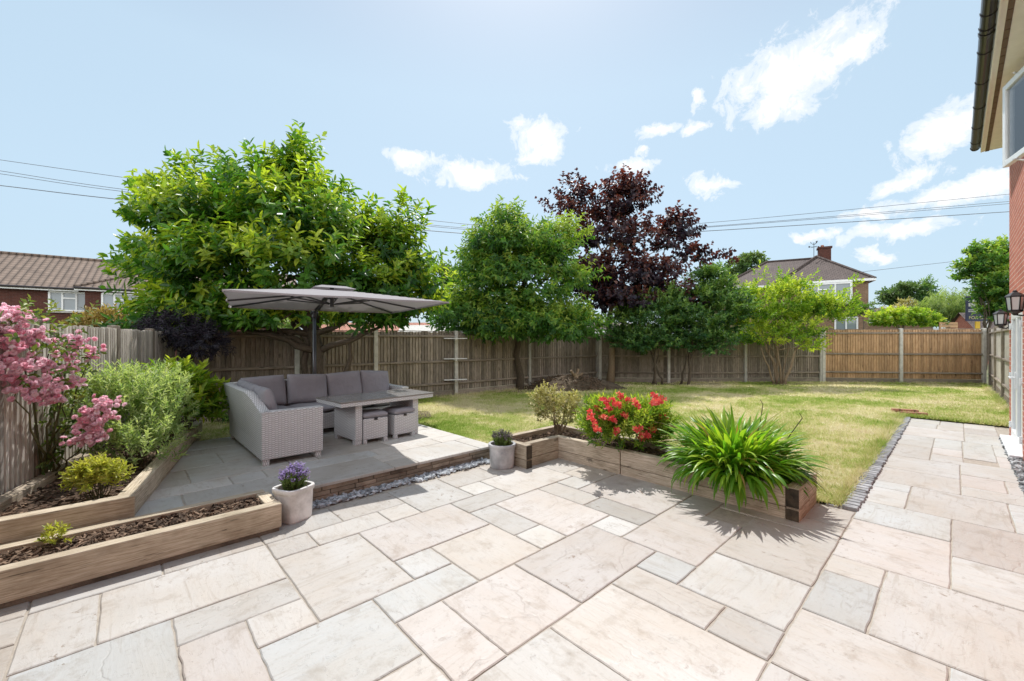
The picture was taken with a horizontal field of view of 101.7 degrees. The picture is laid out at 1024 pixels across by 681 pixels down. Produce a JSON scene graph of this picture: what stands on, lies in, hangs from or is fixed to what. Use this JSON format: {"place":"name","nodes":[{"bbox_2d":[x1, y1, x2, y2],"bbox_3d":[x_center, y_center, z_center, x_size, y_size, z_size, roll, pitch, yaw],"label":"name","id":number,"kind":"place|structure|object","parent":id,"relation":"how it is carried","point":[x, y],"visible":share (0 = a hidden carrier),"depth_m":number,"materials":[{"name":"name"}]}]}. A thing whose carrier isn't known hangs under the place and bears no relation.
{"place":"outdoors","nodes":[
{"label":"outdoors","id":0,"kind":"place"},
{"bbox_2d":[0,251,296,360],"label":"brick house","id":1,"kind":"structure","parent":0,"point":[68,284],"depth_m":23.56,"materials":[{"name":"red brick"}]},
{"bbox_2d":[48,291,84,312],"bbox_3d":[-24.934,-2.147,23.456,1.665,1.195,0.333,0,0,-38],"label":"window","id":2,"kind":"structure","parent":1,"relation":"in","point":[68,301],"depth_m":23.42,"materials":[{"name":"white plastic"}]},
{"bbox_2d":[101,292,138,314],"bbox_3d":[-22.505,-2.103,23.957,1.665,1.205,0.333,0,0,-38],"label":"window","id":3,"kind":"structure","parent":1,"relation":"in","point":[106,298],"depth_m":23.74,"materials":[{"name":"white plastic"}]},
{"bbox_2d":[180,440,411,505],"bbox_3d":[-2.760,1.575,5.532,3.950,0.251,3.045,0,0,-43],"label":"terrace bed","id":4,"kind":"object","parent":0,"point":[228,478],"visible":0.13,"depth_m":4.41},
{"bbox_2d":[0,416,201,544],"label":"sleeper planter","id":5,"kind":"object","parent":4,"relation":"on","point":[29,508],"visible":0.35,"depth_m":3.36,"materials":[{"name":"brown wood"}]},
{"bbox_2d":[0,294,126,475],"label":"flowering shrub","id":6,"kind":"object","parent":5,"relation":"on","point":[90,422],"visible":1,"depth_m":3.67,"materials":[{"name":"pink plant"}]},
{"bbox_2d":[58,451,135,500],"bbox_3d":[-3.394,1.134,3.419,0.456,0.446,0.387,0,0,15],"label":"lime shrub","id":7,"kind":"object","parent":5,"relation":"on","point":[99,468],"visible":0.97,"depth_m":3.37,"materials":[{"name":"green plant"}]},
{"bbox_2d":[49,358,201,466],"bbox_3d":[-4.014,0.789,4.505,1.347,1.268,1.350,0,0,7],"label":"silver shrub","id":8,"kind":"object","parent":5,"relation":"on","point":[132,386],"visible":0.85,"depth_m":4.32,"materials":[{"name":"green plant"}]},
{"bbox_2d":[115,355,230,434],"bbox_3d":[-4.642,0.789,5.716,1.511,1.195,1.298,0,0,-43],"label":"broadleaf shrub","id":9,"kind":"object","parent":5,"relation":"on","point":[200,382],"visible":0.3,"depth_m":5.76,"materials":[{"name":"green plant"}]},
{"bbox_2d":[313,449,489,501],"bbox_3d":[-1.938,1.558,4.288,4.439,0.174,0.156,0,0,-43],"label":"terrace riser","id":10,"kind":"object","parent":4,"relation":"attached to","point":[347,487],"visible":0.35,"depth_m":4.74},
{"bbox_2d":[135,424,488,515],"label":"terrace","id":11,"kind":"structure","parent":0,"point":[209,472],"depth_m":4.88,"materials":[{"name":"stone"}]},
{"bbox_2d":[224,370,408,465],"bbox_3d":[-2.619,0.985,6.311,2.632,0.915,2.002,0,0,-43],"label":"corner sofa","id":12,"kind":"object","parent":11,"relation":"on","point":[274,416],"visible":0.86,"depth_m":5.39,"materials":[{"name":"grey wicker"}]},
{"bbox_2d":[222,285,448,373],"bbox_3d":[-2.800,0.403,6.346,2.550,2.395,3.215,0,0,-33],"label":"cantilever parasol","id":13,"kind":"object","parent":11,"relation":"on","point":[313,300],"visible":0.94,"depth_m":6.22,"materials":[{"name":"grey fabric"}]},
{"bbox_2d":[316,388,433,444],"bbox_3d":[-2.038,1.129,6.304,0.800,0.622,1.500,0,0,43],"label":"dining table","id":14,"kind":"object","parent":11,"relation":"on","point":[348,416],"visible":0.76,"depth_m":5.98,"materials":[{"name":"grey glass"}]},
{"bbox_2d":[362,409,387,443],"bbox_3d":[-2.038,1.222,6.027,0.370,0.435,0.369,0,0,-40],"label":"stool","id":15,"kind":"object","parent":11,"relation":"on","point":[374,423],"visible":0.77,"depth_m":5.89,"materials":[{"name":"grey wicker"}]},
{"bbox_2d":[382,406,414,438],"bbox_3d":[-1.724,1.222,6.335,0.369,0.435,0.370,0,0,43],"label":"stool","id":16,"kind":"object","parent":11,"relation":"on","point":[401,419],"visible":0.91,"depth_m":6.20,"materials":[{"name":"grey wicker"}]},
{"bbox_2d":[194,382,802,420],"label":"bare soil","id":17,"kind":"structure","parent":0,"point":[425,415],"depth_m":13.01,"materials":[{"name":"brown soil"}]},
{"bbox_2d":[216,412,228,423],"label":"weed tuft","id":18,"kind":"object","parent":17,"relation":"on","point":[227,418],"visible":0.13,"depth_m":8.07,"materials":[{"name":"green plant"}]},
{"bbox_2d":[524,373,627,391],"bbox_3d":[2.066,1.369,13.853,3.699,0.567,1.708,0,0,2],"label":"mulch heap","id":19,"kind":"object","parent":17,"relation":"on","point":[569,382],"visible":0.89,"depth_m":13.51,"materials":[{"name":"brown soil"}]},
{"bbox_2d":[570,369,582,378],"bbox_3d":[2.125,1.143,13.759,0.484,0.424,0.233,0,0,-21],"label":"tree stump","id":20,"kind":"object","parent":19,"relation":"on","point":[576,374],"visible":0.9,"depth_m":13.68,"materials":[{"name":"brown wood"}]},
{"bbox_2d":[0,185,1008,235],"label":"overhead cable","id":21,"kind":"object","parent":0,"point":[637,235],"visible":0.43,"depth_m":45.42,"materials":[{"name":"black rubber"}]},
{"bbox_2d":[0,0,1008,329],"label":"sky","id":22,"kind":"structure","parent":0,"point":[739,109],"materials":[{"name":"blue"}]},
{"bbox_2d":[3,160,1006,227],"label":"overhead cable","id":23,"kind":"object","parent":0,"point":[638,227],"visible":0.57,"depth_m":47.36,"materials":[{"name":"black rubber"}]},
{"bbox_2d":[3,171,1008,233],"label":"overhead cable","id":24,"kind":"object","parent":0,"point":[644,230],"visible":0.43,"depth_m":47.43,"materials":[{"name":"black rubber"}]},
{"bbox_2d":[0,418,1023,680],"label":"patio","id":25,"kind":"structure","parent":0,"point":[762,572],"depth_m":2.68,"materials":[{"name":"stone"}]},
{"bbox_2d":[0,319,174,495],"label":"slatted fence","id":26,"kind":"object","parent":25,"relation":"on","point":[19,459],"visible":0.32,"depth_m":3.94,"materials":[{"name":"wood"}]},
{"bbox_2d":[0,489,281,608],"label":"sleeper planter","id":27,"kind":"object","parent":25,"relation":"on","point":[31,570],"visible":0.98,"depth_m":2.98,"materials":[{"name":"brown wood"}]},
{"bbox_2d":[34,520,74,543],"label":"yellow seedling","id":28,"kind":"object","parent":27,"relation":"on","point":[50,530],"visible":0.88,"depth_m":2.87,"materials":[{"name":"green plant"}]},
{"bbox_2d":[272,481,314,524],"bbox_3d":[-1.989,1.470,3.798,0.289,0.300,0.289,0,0,22],"label":"plant pot","id":29,"kind":"object","parent":25,"relation":"on","point":[296,506],"visible":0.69,"depth_m":3.69,"materials":[{"name":"ceramic"}]},
{"bbox_2d":[278,461,309,490],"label":"lavender","id":30,"kind":"object","parent":29,"relation":"on","point":[291,478],"visible":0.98,"depth_m":3.75,"materials":[{"name":"purple plant"}]},
{"bbox_2d":[312,457,489,509],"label":"slate chips","id":31,"kind":"object","parent":25,"relation":"on","point":[343,497],"visible":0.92,"depth_m":4.63,"materials":[{"name":"grey gravel"}]},
{"bbox_2d":[488,441,515,469],"bbox_3d":[-0.129,1.470,5.367,0.353,0.300,0.353,0,0,-43],"label":"plant pot","id":32,"kind":"object","parent":25,"relation":"on","point":[501,457],"visible":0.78,"depth_m":5.23,"materials":[{"name":"ceramic"}]},
{"bbox_2d":[492,428,514,445],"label":"lavender","id":33,"kind":"object","parent":32,"relation":"on","point":[501,437],"visible":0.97,"depth_m":5.31,"materials":[{"name":"green plant"}]},
{"bbox_2d":[509,424,816,522],"bbox_3d":[1.403,1.478,4.934,1.360,0.305,3.368,0,0,-43],"label":"sleeper planter","id":34,"kind":"object","parent":25,"relation":"on","point":[533,447],"visible":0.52,"depth_m":4.97,"materials":[{"name":"brown wood"}]},
{"bbox_2d":[527,379,587,433],"bbox_3d":[0.680,0.974,6.150,0.821,0.819,0.828,0,0,-43],"label":"variegated shrub","id":35,"kind":"object","parent":34,"relation":"on","point":[552,400],"visible":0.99,"depth_m":6.06,"materials":[{"name":"beige plant"}]},
{"bbox_2d":[573,389,681,452],"bbox_3d":[1.462,1.012,5.289,1.362,0.828,1.121,0,0,0],"label":"alstroemeria","id":36,"kind":"object","parent":34,"relation":"on","point":[611,416],"visible":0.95,"depth_m":5.06,"materials":[{"name":"red plant"}]},
{"bbox_2d":[656,399,829,512],"bbox_3d":[2.325,1.135,4.372,1.574,0.969,1.577,0,0,0],"label":"agapanthus","id":37,"kind":"object","parent":34,"relation":"on","point":[730,455],"visible":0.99,"depth_m":4.03,"materials":[{"name":"green plant"}]},
{"bbox_2d":[826,417,910,511],"bbox_3d":[5.695,1.622,6.380,6.918,0.060,0.255,0,0,-43],"label":"path edging","id":38,"kind":"object","parent":25,"relation":"on","point":[856,501],"visible":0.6,"depth_m":4.89,"materials":[{"name":"stone"}]},
{"bbox_2d":[999,436,1023,491],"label":"slate chips","id":39,"kind":"object","parent":25,"relation":"on","point":[1017,465],"visible":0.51,"depth_m":5.24,"materials":[{"name":"grey gravel"}]},
{"bbox_2d":[199,382,1008,502],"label":"lawn","id":40,"kind":"structure","parent":0,"point":[688,414],"depth_m":9.14,"materials":[{"name":"green plant"}]},
{"bbox_2d":[891,408,918,411],"bbox_3d":[8.760,1.565,9.297,0.440,0.065,0.110,0,0,27],"label":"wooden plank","id":41,"kind":"object","parent":40,"relation":"on","point":[907,410],"visible":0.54,"depth_m":9.26,"materials":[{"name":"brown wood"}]},
{"bbox_2d":[899,411,927,415],"bbox_3d":[8.578,1.565,8.906,0.440,0.065,0.110,0,0,19],"label":"loose brick","id":42,"kind":"object","parent":40,"relation":"on","point":[919,413],"visible":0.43,"depth_m":8.87,"materials":[{"name":"beige brick"}]},
{"bbox_2d":[597,319,751,333],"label":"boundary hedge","id":43,"kind":"object","parent":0,"point":[729,327],"visible":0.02,"depth_m":25.53,"materials":[{"name":"green plant"}]},
{"bbox_2d":[432,367,1008,503],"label":"ground","id":44,"kind":"structure","parent":0,"point":[911,417],"depth_m":9.14,"materials":[{"name":"brown soil"}]},
{"bbox_2d":[59,303,132,326],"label":"bronze shrub","id":45,"kind":"object","parent":44,"relation":"on","point":[96,314],"visible":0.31,"depth_m":8.86,"materials":[{"name":"green plant"}]},
{"bbox_2d":[130,305,235,406],"bbox_3d":[-5.971,0.564,7.602,1.903,2.432,1.254,0,0,-7],"label":"dark acer","id":46,"kind":"object","parent":44,"relation":"on","point":[174,338],"visible":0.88,"depth_m":7.41,"materials":[{"name":"purple plant"}]},
{"bbox_2d":[96,119,455,373],"bbox_3d":[-5.157,-1.649,8.641,8.008,6.797,4.021,0,0,-3],"label":"laurel tree","id":47,"kind":"object","parent":44,"relation":"on","point":[291,213],"visible":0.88,"depth_m":8.24,"materials":[{"name":"green plant"}]},
{"bbox_2d":[278,316,333,328],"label":"bush","id":48,"kind":"object","parent":44,"relation":"on","point":[287,325],"visible":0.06,"depth_m":19.75,"materials":[{"name":"green plant"}]},
{"bbox_2d":[320,322,429,331],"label":"outbuilding","id":49,"kind":"structure","parent":44,"relation":"on","point":[345,327],"depth_m":25.34,"materials":[{"name":"brick"}]},
{"bbox_2d":[177,329,598,419],"bbox_3d":[-1.623,0.703,12.174,12.733,1.975,0.211,0,0,-39],"label":"board fence","id":50,"kind":"object","parent":44,"relation":"on","point":[414,360],"visible":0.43,"depth_m":11.51,"materials":[{"name":"wood"}]},
{"bbox_2d":[444,338,466,381],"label":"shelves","id":51,"kind":"object","parent":50,"relation":"attached to","point":[455,359],"visible":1,"depth_m":11.90,"materials":[{"name":"grey wood"}]},
{"bbox_2d":[398,325,450,331],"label":"outbuilding","id":52,"kind":"structure","parent":44,"relation":"on","point":[414,328],"depth_m":21.91,"materials":[{"name":"white brick"}]},
{"bbox_2d":[424,266,473,316],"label":"bright shrub","id":53,"kind":"object","parent":44,"relation":"on","point":[464,283],"visible":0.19,"depth_m":16.43,"materials":[{"name":"green plant"}]},
{"bbox_2d":[424,256,485,323],"bbox_3d":[-4.927,-2.590,33.947,5.553,8.677,4.200,0,0,7],"label":"broadleaf tree","id":54,"kind":"object","parent":44,"relation":"on","point":[444,274],"visible":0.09,"depth_m":33.34,"materials":[{"name":"green plant"}]},
{"bbox_2d":[421,194,614,389],"bbox_3d":[0.242,-1.388,12.953,5.770,6.246,3.388,0,0,13],"label":"drooping green tree","id":55,"kind":"object","parent":44,"relation":"on","point":[505,255],"visible":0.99,"depth_m":12.38,"materials":[{"name":"green plant"}]},
{"bbox_2d":[535,163,739,382],"bbox_3d":[4.700,-2.485,15.417,7.816,8.449,3.537,0,0,7],"label":"purple maple","id":56,"kind":"object","parent":44,"relation":"on","point":[644,273],"visible":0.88,"depth_m":15.33,"materials":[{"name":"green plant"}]},
{"bbox_2d":[600,279,702,384],"bbox_3d":[5.088,-0.230,15.087,3.301,3.923,3.295,0,0,-43],"label":"evergreen shrub","id":57,"kind":"object","parent":44,"relation":"on","point":[645,335],"visible":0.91,"depth_m":14.47,"materials":[{"name":"green plant"}]},
{"bbox_2d":[655,259,763,384],"bbox_3d":[6.988,-0.578,15.156,3.634,4.625,3.097,0,0,4],"label":"evergreen shrub","id":58,"kind":"object","parent":44,"relation":"on","point":[724,304],"visible":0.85,"depth_m":14.52,"materials":[{"name":"green plant"}]},
{"bbox_2d":[599,333,821,382],"bbox_3d":[7.653,0.703,15.903,8.607,1.975,0.509,0,0,0],"label":"board fence","id":59,"kind":"object","parent":44,"relation":"on","point":[742,363],"visible":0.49,"depth_m":15.90,"materials":[{"name":"wood"}]},
{"bbox_2d":[722,249,770,276],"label":"broadleaf tree","id":60,"kind":"object","parent":44,"relation":"on","point":[747,260],"visible":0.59,"depth_m":46.91,"materials":[{"name":"green plant"}]},
{"bbox_2d":[728,259,870,383],"bbox_3d":[10.297,-0.626,15.044,5.509,4.722,2.415,0,0,6],"label":"leggy shrub","id":61,"kind":"object","parent":44,"relation":"on","point":[810,305],"visible":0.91,"depth_m":14.94,"materials":[{"name":"green plant"}]},
{"bbox_2d":[847,299,876,328],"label":"bush","id":62,"kind":"object","parent":44,"relation":"on","point":[872,303],"visible":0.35,"depth_m":25.91,"materials":[{"name":"green plant"}]},
{"bbox_2d":[875,296,918,328],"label":"straw shrub","id":63,"kind":"object","parent":44,"relation":"on","point":[906,301],"visible":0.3,"depth_m":29.86,"materials":[{"name":"beige plant"}]},
{"bbox_2d":[869,308,930,329],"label":"outbuilding","id":64,"kind":"structure","parent":44,"relation":"on","point":[910,327],"depth_m":43.47,"materials":[{"name":"brown brick"}]},
{"bbox_2d":[822,328,986,383],"bbox_3d":[14.609,0.618,15.647,5.348,2.145,0.111,0,0,10],"label":"board fence","id":65,"kind":"object","parent":44,"relation":"on","point":[900,354],"visible":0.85,"depth_m":15.61,"materials":[{"name":"wood"}]},
{"bbox_2d":[873,279,936,305],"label":"broadleaf tree","id":66,"kind":"object","parent":44,"relation":"on","point":[899,290],"visible":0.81,"depth_m":51.22,"materials":[{"name":"green plant"}]},
{"bbox_2d":[861,304,949,329],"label":"clipped hedge","id":67,"kind":"object","parent":44,"relation":"on","point":[889,316],"visible":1,"depth_m":20.53,"materials":[{"name":"green plant"}]},
{"bbox_2d":[915,274,940,329],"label":"conifer","id":68,"kind":"object","parent":44,"relation":"on","point":[920,298],"visible":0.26,"depth_m":49.79,"materials":[{"name":"green plant"}]},
{"bbox_2d":[911,285,971,328],"bbox_3d":[39.956,-1.664,37.969,5.770,6.861,5.682,0,0,-43],"label":"weeping willow","id":69,"kind":"object","parent":44,"relation":"on","point":[951,307],"visible":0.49,"depth_m":37.56,"materials":[{"name":"green plant"}]},
{"bbox_2d":[939,322,957,329],"bbox_3d":[21.490,0.360,20.546,0.973,2.520,0.122,0,0,0],"label":"timber screen","id":70,"kind":"object","parent":44,"relation":"on","point":[951,324],"visible":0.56,"depth_m":20.48,"materials":[{"name":"brown wood"}]},
{"bbox_2d":[965,296,987,327],"bbox_3d":[28.924,-0.416,25.603,1.879,4.628,0.133,0,0,8],"label":"sale board","id":71,"kind":"object","parent":44,"relation":"on","point":[969,316],"visible":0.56,"depth_m":25.67,"materials":[{"name":"blue plastic"}]},
{"bbox_2d":[945,234,1008,366],"bbox_3d":[27.690,-2.248,23.880,4.308,7.975,3.236,0,0,-12],"label":"broadleaf tree","id":72,"kind":"object","parent":44,"relation":"on","point":[986,264],"visible":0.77,"depth_m":23.72,"materials":[{"name":"green plant"}]},
{"bbox_2d":[946,313,1008,329],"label":"brick outbuilding","id":73,"kind":"structure","parent":44,"relation":"on","point":[959,318],"depth_m":31.56,"materials":[{"name":"brick"}]},
{"bbox_2d":[970,0,1023,459],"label":"house","id":74,"kind":"structure","parent":44,"relation":"on","point":[998,116],"depth_m":5.59,"materials":[{"name":"red brick"}]},
{"bbox_2d":[993,309,1009,328],"bbox_3d":[8.274,-0.363,7.053,0.159,0.338,0.198,0,0,-43],"label":"wall lantern","id":75,"kind":"object","parent":74,"relation":"attached to","point":[1000,317],"depth_m":7.02,"materials":[{"name":"black metal"}]},
{"bbox_2d":[1008,314,1015,440],"bbox_3d":[7.890,0.547,6.559,0.847,1.965,0.140,0,0,-43],"label":"door","id":76,"kind":"structure","parent":74,"relation":"in","point":[1012,326],"depth_m":6.73,"materials":[{"name":"white plastic"}]},
{"bbox_2d":[1002,66,1023,167],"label":"window","id":77,"kind":"structure","parent":74,"relation":"in","point":[1013,91],"depth_m":5.07,"materials":[{"name":"white plastic"}]},
{"bbox_2d":[1005,290,1023,315],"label":"wall lantern","id":78,"kind":"object","parent":74,"relation":"attached to","point":[1014,300],"depth_m":5.27,"materials":[{"name":"black metal"}]},
{"bbox_2d":[1009,312,1021,450],"bbox_3d":[7.268,0.547,5.975,0.847,1.965,0.140,0,0,-43],"label":"door","id":79,"kind":"structure","parent":74,"relation":"in","point":[1018,375],"depth_m":6.18,"materials":[{"name":"white plastic"}]},
{"bbox_2d":[988,325,1008,404],"bbox_3d":[13.155,0.623,11.117,11.500,2.135,0.113,0,0,-44],"label":"board fence","id":80,"kind":"object","parent":44,"relation":"on","point":[998,359],"visible":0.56,"depth_m":12.48,"materials":[{"name":"beige wood"}]},
{"bbox_2d":[730,241,876,333],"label":"brick house","id":81,"kind":"structure","parent":0,"point":[833,273],"depth_m":29.83,"materials":[{"name":"brick"}]},
{"bbox_2d":[804,282,851,302],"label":"window","id":82,"kind":"structure","parent":81,"relation":"in","point":[840,285],"depth_m":28.67,"materials":[{"name":"white plastic"}]},
{"bbox_2d":[834,317,857,328],"bbox_3d":[22.931,-1.037,28.596,0.570,1.175,1.333,0,0,-43],"label":"window","id":83,"kind":"structure","parent":81,"relation":"in","point":[837,325],"depth_m":28.60,"materials":[{"name":"white plastic"}]},
{"bbox_2d":[864,262,945,271],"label":"overhead cable","id":84,"kind":"object","parent":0,"point":[901,267],"visible":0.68,"depth_m":45.98,"materials":[{"name":"black rubber"}]}
]}

